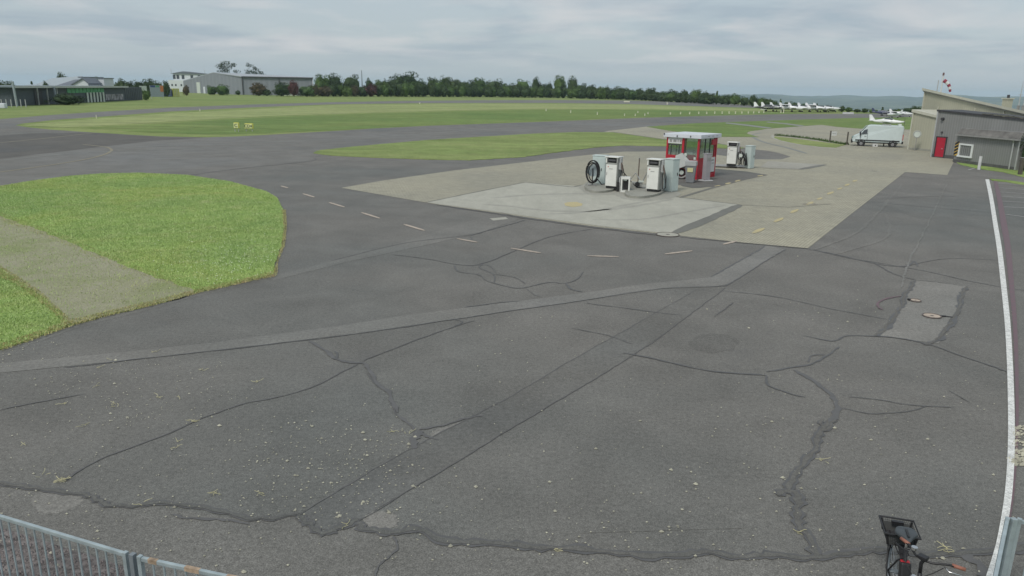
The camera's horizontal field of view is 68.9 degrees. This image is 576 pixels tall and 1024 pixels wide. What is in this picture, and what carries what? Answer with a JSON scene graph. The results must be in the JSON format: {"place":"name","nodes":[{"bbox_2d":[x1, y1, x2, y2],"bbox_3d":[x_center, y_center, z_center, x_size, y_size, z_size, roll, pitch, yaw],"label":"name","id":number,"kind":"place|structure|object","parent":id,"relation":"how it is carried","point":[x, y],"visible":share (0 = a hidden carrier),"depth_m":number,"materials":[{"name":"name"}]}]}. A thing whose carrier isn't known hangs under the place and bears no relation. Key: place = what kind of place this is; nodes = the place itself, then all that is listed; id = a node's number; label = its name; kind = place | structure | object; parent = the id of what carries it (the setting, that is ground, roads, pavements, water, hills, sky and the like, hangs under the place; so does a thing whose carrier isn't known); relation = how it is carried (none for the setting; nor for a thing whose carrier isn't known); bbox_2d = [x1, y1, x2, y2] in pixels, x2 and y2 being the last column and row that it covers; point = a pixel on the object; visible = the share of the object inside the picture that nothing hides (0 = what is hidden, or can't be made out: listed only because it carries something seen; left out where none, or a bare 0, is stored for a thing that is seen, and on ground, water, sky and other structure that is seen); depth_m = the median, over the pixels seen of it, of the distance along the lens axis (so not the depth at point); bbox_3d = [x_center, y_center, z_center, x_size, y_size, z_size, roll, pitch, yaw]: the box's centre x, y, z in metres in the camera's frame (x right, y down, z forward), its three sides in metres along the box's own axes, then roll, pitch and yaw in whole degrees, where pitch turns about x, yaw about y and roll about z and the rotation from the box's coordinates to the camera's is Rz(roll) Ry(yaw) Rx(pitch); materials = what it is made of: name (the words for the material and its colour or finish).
{"place":"outdoors","nodes":[
{"label":"outdoors","id":0,"kind":"place"},
{"bbox_2d":[0,528,157,575],"bbox_3d":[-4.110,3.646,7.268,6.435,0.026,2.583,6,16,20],"label":"gravel","id":1,"kind":"structure","parent":0,"point":[51,556],"depth_m":8.80,"materials":[{"name":"gravel"}]},
{"bbox_2d":[0,514,130,575],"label":"crowd barrier","id":2,"kind":"object","parent":1,"relation":"on","point":[78,541],"visible":1,"depth_m":7.56,"materials":[{"name":"grey metal"}]},
{"bbox_2d":[128,552,138,575],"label":"coupling post","id":3,"kind":"object","parent":1,"relation":"on","point":[133,563],"visible":1,"depth_m":7.17,"materials":[{"name":"grey metal"}]},
{"bbox_2d":[136,554,235,575],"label":"crowd barrier","id":4,"kind":"object","parent":1,"relation":"on","point":[141,559],"visible":1,"depth_m":7.05,"materials":[{"name":"grey metal"}]},
{"bbox_2d":[71,78,101,85],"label":"house","id":5,"kind":"structure","parent":0,"point":[88,82],"depth_m":231.89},
{"bbox_2d":[0,216,193,323],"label":"gravel path","id":6,"kind":"structure","parent":0,"point":[126,282],"depth_m":21.57,"materials":[{"name":"grey gravel"}]},
{"bbox_2d":[0,133,195,158],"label":"taxiway patch","id":7,"kind":"object","parent":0,"point":[17,147],"visible":1,"depth_m":70.18,"materials":[{"name":"grey asphalt"}]},
{"bbox_2d":[98,78,113,85],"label":"house","id":8,"kind":"structure","parent":0,"point":[107,81],"depth_m":241.14,"materials":[{"name":"white paint"}]},
{"bbox_2d":[0,172,284,349],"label":"grass island","id":9,"kind":"structure","parent":0,"point":[126,265],"depth_m":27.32,"materials":[{"name":"green plant"}]},
{"bbox_2d":[0,265,70,324],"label":"dry grass","id":10,"kind":"structure","parent":9,"relation":"on","point":[41,300],"depth_m":19.91,"materials":[{"name":"green plant"}]},
{"bbox_2d":[1,212,200,289],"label":"dry grass","id":11,"kind":"structure","parent":9,"relation":"on","point":[86,248],"depth_m":25.69,"materials":[{"name":"green plant"}]},
{"bbox_2d":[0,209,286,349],"bbox_3d":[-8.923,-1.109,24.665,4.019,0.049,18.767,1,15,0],"label":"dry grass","id":12,"kind":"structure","parent":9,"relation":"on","point":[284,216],"depth_m":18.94,"materials":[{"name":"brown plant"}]},
{"bbox_2d":[168,69,206,91],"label":"house","id":13,"kind":"structure","parent":0,"point":[176,82],"depth_m":472.30,"materials":[{"name":"white paint"}]},
{"bbox_2d":[0,100,754,127],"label":"runway","id":14,"kind":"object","parent":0,"point":[8,122],"visible":0.83,"depth_m":214.55,"materials":[{"name":"grey asphalt"}]},
{"bbox_2d":[26,104,775,126],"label":"grass strip","id":15,"kind":"object","parent":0,"point":[305,110],"depth_m":175.07,"materials":[{"name":"green plant"}]},
{"bbox_2d":[0,114,896,185],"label":"taxiway","id":16,"kind":"structure","parent":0,"point":[122,158],"depth_m":66.97,"materials":[{"name":"grey asphalt"}]},
{"bbox_2d":[88,110,831,133],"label":"grass strip","id":17,"kind":"object","parent":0,"point":[310,123],"depth_m":126.42,"materials":[{"name":"green plant"}]},
{"bbox_2d":[0,114,1023,575],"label":"apron","id":18,"kind":"object","parent":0,"point":[452,338],"visible":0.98,"depth_m":13.74,"materials":[{"name":"grey asphalt"}]},
{"bbox_2d":[21,350,953,551],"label":"straw litter","id":19,"kind":"object","parent":18,"relation":"on","point":[387,431],"visible":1,"depth_m":10.58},
{"bbox_2d":[0,300,1013,572],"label":"gravel litter","id":20,"kind":"object","parent":18,"relation":"on","point":[408,472],"visible":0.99,"depth_m":10.80,"materials":[{"name":"beige gravel"}]},
{"bbox_2d":[314,122,803,160],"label":"grass island","id":21,"kind":"structure","parent":18,"relation":"on","point":[495,147],"depth_m":73.33,"materials":[{"name":"green plant"}]},
{"bbox_2d":[656,232,679,236],"bbox_3d":[6.156,-2.116,29.505,0.926,0.034,0.917,1,15,0],"label":"manhole cover","id":22,"kind":"object","parent":18,"relation":"on","point":[667,234],"visible":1,"depth_m":29.46,"materials":[{"name":"concrete"}]},
{"bbox_2d":[650,117,911,136],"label":"grass island","id":23,"kind":"structure","parent":18,"relation":"on","point":[724,129],"depth_m":130.45,"materials":[{"name":"green plant"}]},
{"bbox_2d":[869,115,904,123],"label":"light aircraft","id":24,"kind":"object","parent":23,"relation":"on","point":[886,120],"visible":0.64,"depth_m":134.29,"materials":[{"name":"white metal"}]},
{"bbox_2d":[878,515,965,575],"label":"bicycle","id":25,"kind":"object","parent":18,"relation":"on","point":[900,535],"visible":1,"depth_m":8.10,"materials":[{"name":"black metal"}]},
{"bbox_2d":[922,313,952,318],"bbox_3d":[10.934,0.712,19.214,0.714,0.039,0.455,1,15,0],"label":"manhole cover","id":26,"kind":"object","parent":18,"relation":"on","point":[933,315],"visible":1,"depth_m":19.17,"materials":[{"name":"metal"}]},
{"bbox_2d":[930,110,1023,158],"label":"workshop","id":27,"kind":"structure","parent":18,"relation":"on","point":[949,124],"depth_m":66.73,"materials":[{"name":"metal"}]},
{"bbox_2d":[934,137,945,156],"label":"door","id":28,"kind":"structure","parent":27,"relation":"in","point":[940,144],"depth_m":68.29,"materials":[{"name":"metal"}]},
{"bbox_2d":[921,88,1023,115],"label":"roof","id":29,"kind":"structure","parent":27,"relation":"attached to","point":[934,100],"depth_m":75.71,"materials":[{"name":"white metal"}]},
{"bbox_2d":[957,162,1023,176],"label":"verge","id":30,"kind":"structure","parent":18,"relation":"on","point":[1012,172],"depth_m":58.05,"materials":[{"name":"green plant"}]},
{"bbox_2d":[953,128,1023,169],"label":"lean to","id":31,"kind":"object","parent":30,"relation":"on","point":[998,149],"visible":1,"depth_m":60.25,"materials":[{"name":"white paint"}]},
{"bbox_2d":[956,143,973,157],"bbox_3d":[38.089,-11.545,62.753,0.140,1.118,1.647,-1,15,-8],"label":"window","id":32,"kind":"structure","parent":31,"relation":"in","point":[964,150],"depth_m":62.76,"materials":[{"name":"white paint"}]},
{"bbox_2d":[1018,157,1023,174],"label":"post","id":33,"kind":"object","parent":30,"relation":"on","point":[1021,167],"visible":0.9,"depth_m":54.42,"materials":[{"name":"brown wood"}]},
{"bbox_2d":[993,516,1009,575],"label":"crowd barrier","id":34,"kind":"object","parent":18,"relation":"on","point":[1001,545],"visible":1,"depth_m":7.61,"materials":[{"name":"grey metal"}]},
{"bbox_2d":[998,517,1017,575],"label":"coupling post","id":35,"kind":"object","parent":18,"relation":"on","point":[1008,545],"visible":0.97,"depth_m":8.07,"materials":[{"name":"grey metal"}]},
{"bbox_2d":[1006,517,1023,575],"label":"crowd barrier","id":36,"kind":"object","parent":18,"relation":"on","point":[1020,521],"visible":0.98,"depth_m":8.08,"materials":[{"name":"grey metal"}]},
{"bbox_2d":[0,92,1023,136],"bbox_3d":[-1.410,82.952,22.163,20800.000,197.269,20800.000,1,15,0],"label":"ground","id":37,"kind":"structure","parent":0,"point":[854,102],"depth_m":235.39,"materials":[{"name":"green plant"}]},
{"bbox_2d":[38,76,82,84],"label":"house","id":38,"kind":"structure","parent":37,"relation":"on","point":[56,81],"depth_m":248.01,"materials":[{"name":"grey metal"}]},
{"bbox_2d":[50,93,85,104],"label":"bush","id":39,"kind":"object","parent":37,"relation":"on","point":[65,98],"visible":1,"depth_m":176.05,"materials":[{"name":"green plant"}]},
{"bbox_2d":[0,81,142,105],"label":"clubhouse","id":40,"kind":"structure","parent":37,"relation":"on","point":[34,94],"depth_m":186.79,"materials":[{"name":"metal"}]},
{"bbox_2d":[33,89,43,104],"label":"door","id":41,"kind":"structure","parent":40,"relation":"in","point":[39,90],"depth_m":173.99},
{"bbox_2d":[149,85,163,98],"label":"banner","id":42,"kind":"object","parent":37,"relation":"on","point":[156,90],"visible":1,"depth_m":261.91,"materials":[{"name":"metal"}]},
{"bbox_2d":[162,80,170,96],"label":"tree","id":43,"kind":"object","parent":37,"relation":"on","point":[166,89],"visible":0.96,"depth_m":300.11,"materials":[{"name":"green plant"}]},
{"bbox_2d":[213,84,229,94],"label":"bush","id":44,"kind":"object","parent":37,"relation":"on","point":[222,89],"visible":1,"depth_m":360.22,"materials":[{"name":"green plant"}]},
{"bbox_2d":[215,61,240,72],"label":"tree","id":45,"kind":"object","parent":37,"relation":"on","point":[222,66],"visible":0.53,"depth_m":461.13,"materials":[{"name":"green plant"}]},
{"bbox_2d":[183,72,312,95],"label":"hangar","id":46,"kind":"structure","parent":37,"relation":"on","point":[241,83],"depth_m":395.58,"materials":[{"name":"grey metal"}]},
{"bbox_2d":[244,63,263,74],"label":"tree","id":47,"kind":"object","parent":37,"relation":"on","point":[251,71],"visible":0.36,"depth_m":461.97,"materials":[{"name":"green plant"}]},
{"bbox_2d":[249,82,266,95],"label":"bush","id":48,"kind":"object","parent":37,"relation":"on","point":[258,89],"visible":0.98,"depth_m":364.60,"materials":[{"name":"brown plant"}]},
{"bbox_2d":[271,82,290,95],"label":"bush","id":49,"kind":"object","parent":37,"relation":"on","point":[281,90],"visible":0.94,"depth_m":359.60,"materials":[{"name":"green plant"}]},
{"bbox_2d":[288,79,298,96],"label":"bush","id":50,"kind":"object","parent":37,"relation":"on","point":[293,88],"visible":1,"depth_m":356.93,"materials":[{"name":"brown plant"}]},
{"bbox_2d":[299,85,314,96],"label":"bush","id":51,"kind":"object","parent":37,"relation":"on","point":[307,91],"visible":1,"depth_m":359.98,"materials":[{"name":"green plant"}]},
{"bbox_2d":[314,74,330,95],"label":"tree","id":52,"kind":"object","parent":37,"relation":"on","point":[320,81],"visible":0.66,"depth_m":385.71,"materials":[{"name":"green plant"}]},
{"bbox_2d":[321,86,333,96],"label":"bush","id":53,"kind":"object","parent":37,"relation":"on","point":[327,91],"visible":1,"depth_m":373.33,"materials":[{"name":"red plant"}]},
{"bbox_2d":[328,83,339,96],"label":"bush","id":54,"kind":"object","parent":37,"relation":"on","point":[334,88],"visible":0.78,"depth_m":381.34,"materials":[{"name":"green plant"}]},
{"bbox_2d":[328,72,341,95],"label":"tree","id":55,"kind":"object","parent":37,"relation":"on","point":[334,80],"visible":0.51,"depth_m":390.42,"materials":[{"name":"green plant"}]},
{"bbox_2d":[340,86,353,96],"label":"bush","id":56,"kind":"object","parent":37,"relation":"on","point":[347,92],"visible":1,"depth_m":384.16,"materials":[{"name":"green plant"}]},
{"bbox_2d":[341,75,359,87],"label":"tree","id":57,"kind":"object","parent":37,"relation":"on","point":[349,81],"visible":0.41,"depth_m":392.23,"materials":[{"name":"green plant"}]},
{"bbox_2d":[367,83,377,96],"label":"bush","id":58,"kind":"object","parent":37,"relation":"on","point":[372,90],"visible":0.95,"depth_m":399.81,"materials":[{"name":"red plant"}]},
{"bbox_2d":[379,82,390,96],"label":"bush","id":59,"kind":"object","parent":37,"relation":"on","point":[385,88],"visible":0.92,"depth_m":406.13,"materials":[{"name":"green plant"}]},
{"bbox_2d":[387,82,396,96],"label":"bush","id":60,"kind":"object","parent":37,"relation":"on","point":[391,92],"visible":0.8,"depth_m":411.43,"materials":[{"name":"green plant"}]},
{"bbox_2d":[388,76,405,96],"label":"tree","id":61,"kind":"object","parent":37,"relation":"on","point":[397,81],"visible":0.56,"depth_m":417.66,"materials":[{"name":"green plant"}]},
{"bbox_2d":[392,71,419,94],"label":"tree","id":62,"kind":"object","parent":37,"relation":"on","point":[408,78],"visible":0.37,"depth_m":428.40,"materials":[{"name":"green plant"}]},
{"bbox_2d":[401,81,410,96],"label":"bush","id":63,"kind":"object","parent":37,"relation":"on","point":[405,89],"visible":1,"depth_m":415.38,"materials":[{"name":"green plant"}]},
{"bbox_2d":[408,81,417,96],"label":"bush","id":64,"kind":"object","parent":37,"relation":"on","point":[412,91],"visible":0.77,"depth_m":422.07,"materials":[{"name":"green plant"}]},
{"bbox_2d":[413,81,424,96],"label":"bush","id":65,"kind":"object","parent":37,"relation":"on","point":[419,91],"visible":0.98,"depth_m":423.13,"materials":[{"name":"green plant"}]},
{"bbox_2d":[427,81,437,95],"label":"bush","id":66,"kind":"object","parent":37,"relation":"on","point":[431,88],"visible":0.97,"depth_m":432.67,"materials":[{"name":"green plant"}]},
{"bbox_2d":[446,84,455,96],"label":"bush","id":67,"kind":"object","parent":37,"relation":"on","point":[451,89],"visible":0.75,"depth_m":443.32,"materials":[{"name":"green plant"}]},
{"bbox_2d":[456,84,467,96],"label":"bush","id":68,"kind":"object","parent":37,"relation":"on","point":[462,90],"visible":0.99,"depth_m":447.69,"materials":[{"name":"green plant"}]},
{"bbox_2d":[473,77,487,96],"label":"tree","id":69,"kind":"object","parent":37,"relation":"on","point":[481,83],"visible":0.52,"depth_m":468.27,"materials":[{"name":"green plant"}]},
{"bbox_2d":[485,78,502,96],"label":"tree","id":70,"kind":"object","parent":37,"relation":"on","point":[494,83],"visible":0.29,"depth_m":477.40,"materials":[{"name":"green plant"}]},
{"bbox_2d":[501,84,511,96],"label":"bush","id":71,"kind":"object","parent":37,"relation":"on","point":[508,91],"visible":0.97,"depth_m":465.94,"materials":[{"name":"green plant"}]},
{"bbox_2d":[519,86,530,97],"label":"bush","id":72,"kind":"object","parent":37,"relation":"on","point":[525,91],"visible":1,"depth_m":469.65,"materials":[{"name":"green plant"}]},
{"bbox_2d":[535,86,543,97],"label":"bush","id":73,"kind":"object","parent":37,"relation":"on","point":[539,93],"visible":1,"depth_m":473.88,"materials":[{"name":"green plant"}]},
{"bbox_2d":[554,75,565,88],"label":"tree","id":74,"kind":"object","parent":37,"relation":"on","point":[560,81],"visible":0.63,"depth_m":495.37,"materials":[{"name":"green plant"}]},
{"bbox_2d":[566,75,578,97],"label":"tree","id":75,"kind":"object","parent":37,"relation":"on","point":[572,82],"visible":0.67,"depth_m":482.01,"materials":[{"name":"green plant"}]},
{"bbox_2d":[595,87,607,98],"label":"bush","id":76,"kind":"object","parent":37,"relation":"on","point":[601,93],"visible":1,"depth_m":454.98,"materials":[{"name":"green plant"}]},
{"bbox_2d":[729,93,740,104],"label":"tree","id":77,"kind":"object","parent":37,"relation":"on","point":[735,99],"visible":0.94,"depth_m":321.58,"materials":[{"name":"green plant"}]},
{"bbox_2d":[754,102,781,111],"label":"light aircraft","id":78,"kind":"object","parent":37,"relation":"on","point":[766,107],"visible":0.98,"depth_m":227.59,"materials":[{"name":"white metal"}]},
{"bbox_2d":[779,102,807,111],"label":"light aircraft","id":79,"kind":"object","parent":37,"relation":"on","point":[794,107],"visible":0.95,"depth_m":226.16,"materials":[{"name":"white metal"}]},
{"bbox_2d":[0,0,1023,96],"label":"sky","id":80,"kind":"structure","parent":0,"point":[784,47],"materials":[{"name":"grey"}]},
{"bbox_2d":[428,182,737,231],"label":"concrete slab","id":81,"kind":"structure","parent":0,"point":[589,202],"depth_m":36.33,"materials":[{"name":"grey concrete"}]},
{"bbox_2d":[343,125,953,247],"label":"block paving","id":82,"kind":"structure","parent":0,"point":[837,186],"depth_m":45.77,"materials":[{"name":"concrete"}]},
{"bbox_2d":[585,160,604,185],"bbox_3d":[4.979,-6.606,43.271,1.444,1.590,0.448,3,15,7],"label":"hose coil","id":83,"kind":"object","parent":82,"relation":"on","point":[592,170],"visible":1,"depth_m":43.26,"materials":[{"name":"rubber"}]},
{"bbox_2d":[592,154,608,183],"bbox_3d":[5.246,-7.020,44.472,0.850,1.779,0.630,8,16,24],"label":"cabinet","id":84,"kind":"object","parent":82,"relation":"on","point":[600,159],"visible":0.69,"depth_m":44.12,"materials":[{"name":"grey metal"}]},
{"bbox_2d":[585,181,615,192],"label":"concrete base","id":85,"kind":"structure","parent":82,"relation":"on","point":[598,188],"depth_m":42.10,"materials":[{"name":"concrete"}]},
{"bbox_2d":[605,156,624,188],"bbox_3d":[5.867,-6.507,42.094,1.134,1.795,0.720,11,18,33],"label":"fuel dispenser","id":86,"kind":"object","parent":85,"relation":"on","point":[614,169],"visible":0.95,"depth_m":41.90,"materials":[{"name":"white metal"}]},
{"bbox_2d":[616,176,630,191],"bbox_3d":[6.213,-5.800,41.659,0.740,0.906,0.415,4,15,12],"label":"meter box","id":87,"kind":"object","parent":82,"relation":"on","point":[624,181],"visible":0.93,"depth_m":41.65,"materials":[{"name":"white plastic"}]},
{"bbox_2d":[623,172,646,187],"bbox_3d":[7.099,-6.248,42.643,1.569,1.344,0.534,4,15,11],"label":"pump pipework","id":88,"kind":"object","parent":82,"relation":"on","point":[638,184],"visible":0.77,"depth_m":42.61,"materials":[{"name":"grey metal"}]},
{"bbox_2d":[625,184,663,198],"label":"concrete base","id":89,"kind":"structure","parent":82,"relation":"on","point":[642,192],"depth_m":40.51,"materials":[{"name":"concrete"}]},
{"bbox_2d":[646,158,666,191],"bbox_3d":[8.005,-6.194,41.060,1.134,1.796,0.720,11,18,33],"label":"fuel dispenser","id":90,"kind":"object","parent":89,"relation":"on","point":[656,172],"visible":1,"depth_m":40.88,"materials":[{"name":"white metal"}]},
{"bbox_2d":[663,158,679,191],"bbox_3d":[9.004,-6.377,42.146,0.650,1.861,0.660,-12,20,-40],"label":"cabinet","id":91,"kind":"object","parent":82,"relation":"on","point":[672,165],"visible":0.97,"depth_m":41.92,"materials":[{"name":"grey metal"}]},
{"bbox_2d":[685,160,697,182],"bbox_3d":[11.091,-7.211,46.332,0.680,1.380,0.620,7,16,21],"label":"waste bin","id":92,"kind":"object","parent":82,"relation":"on","point":[690,169],"visible":1,"depth_m":46.11,"materials":[{"name":"metal"}]},
{"bbox_2d":[700,153,712,180],"bbox_3d":[12.399,-7.704,47.539,0.750,1.741,0.550,-7,17,-27],"label":"payment terminal","id":93,"kind":"object","parent":82,"relation":"on","point":[707,158],"visible":1,"depth_m":47.42,"materials":[{"name":"silver metal"}]},
{"bbox_2d":[715,164,745,167],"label":"steel platform","id":94,"kind":"structure","parent":82,"relation":"on","point":[720,165],"depth_m":56.32,"materials":[{"name":"grey metal"}]},
{"bbox_2d":[726,141,747,165],"bbox_3d":[16.832,-9.992,55.681,1.599,1.765,0.720,8,16,24],"label":"fuel dispenser","id":95,"kind":"object","parent":94,"relation":"on","point":[733,152],"visible":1,"depth_m":55.50,"materials":[{"name":"white metal"}]},
{"bbox_2d":[744,145,755,168],"bbox_3d":[17.742,-9.766,55.702,0.600,1.698,0.580,-11,19,-38],"label":"cabinet","id":96,"kind":"object","parent":82,"relation":"on","point":[750,150],"visible":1,"depth_m":55.49,"materials":[{"name":"grey metal"}]},
{"bbox_2d":[761,161,822,168],"bbox_3d":[22.183,-9.638,58.733,4.487,0.001,6.152,7,16,23],"label":"paving extension","id":97,"kind":"object","parent":82,"relation":"on","point":[777,164],"visible":1,"depth_m":58.90,"materials":[{"name":"concrete"}]},
{"bbox_2d":[775,134,849,144],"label":"weeds","id":98,"kind":"object","parent":82,"relation":"on","point":[832,141],"visible":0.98,"depth_m":91.89,"materials":[{"name":"green plant"}]},
{"bbox_2d":[851,124,903,146],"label":"delivery van","id":99,"kind":"object","parent":82,"relation":"on","point":[890,135],"visible":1,"depth_m":81.18,"materials":[{"name":"white metal"}]},
{"bbox_2d":[907,109,936,150],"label":"hangar annex","id":100,"kind":"object","parent":82,"relation":"on","point":[923,121],"visible":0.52,"depth_m":76.71,"materials":[{"name":"stone"}]},
{"bbox_2d":[663,169,765,186],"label":"concrete pavement","id":101,"kind":"structure","parent":0,"point":[722,177],"depth_m":50.29,"materials":[{"name":"concrete"}]},
{"bbox_2d":[675,153,688,178],"bbox_3d":[11.037,-7.854,48.171,1.040,1.672,0.700,4,15,10],"label":"covered hose reel","id":102,"kind":"object","parent":101,"relation":"on","point":[683,157],"visible":0.45,"depth_m":47.85,"materials":[{"name":"metal"}]},
{"bbox_2d":[663,132,721,179],"bbox_3d":[11.854,-8.785,49.412,2.699,2.855,2.985,13,19,38],"label":"kiosk","id":103,"kind":"object","parent":101,"relation":"on","point":[699,136],"visible":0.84,"depth_m":48.50,"materials":[{"name":"red paint"}]},
{"bbox_2d":[774,136,843,147],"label":"grass island","id":104,"kind":"structure","parent":0,"point":[809,142],"depth_m":85.96,"materials":[{"name":"green plant"}]},
{"bbox_2d":[1008,425,1023,465],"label":"gravel rubble","id":105,"kind":"object","parent":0,"point":[1018,459],"visible":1,"depth_m":11.92,"materials":[{"name":"beige gravel"}]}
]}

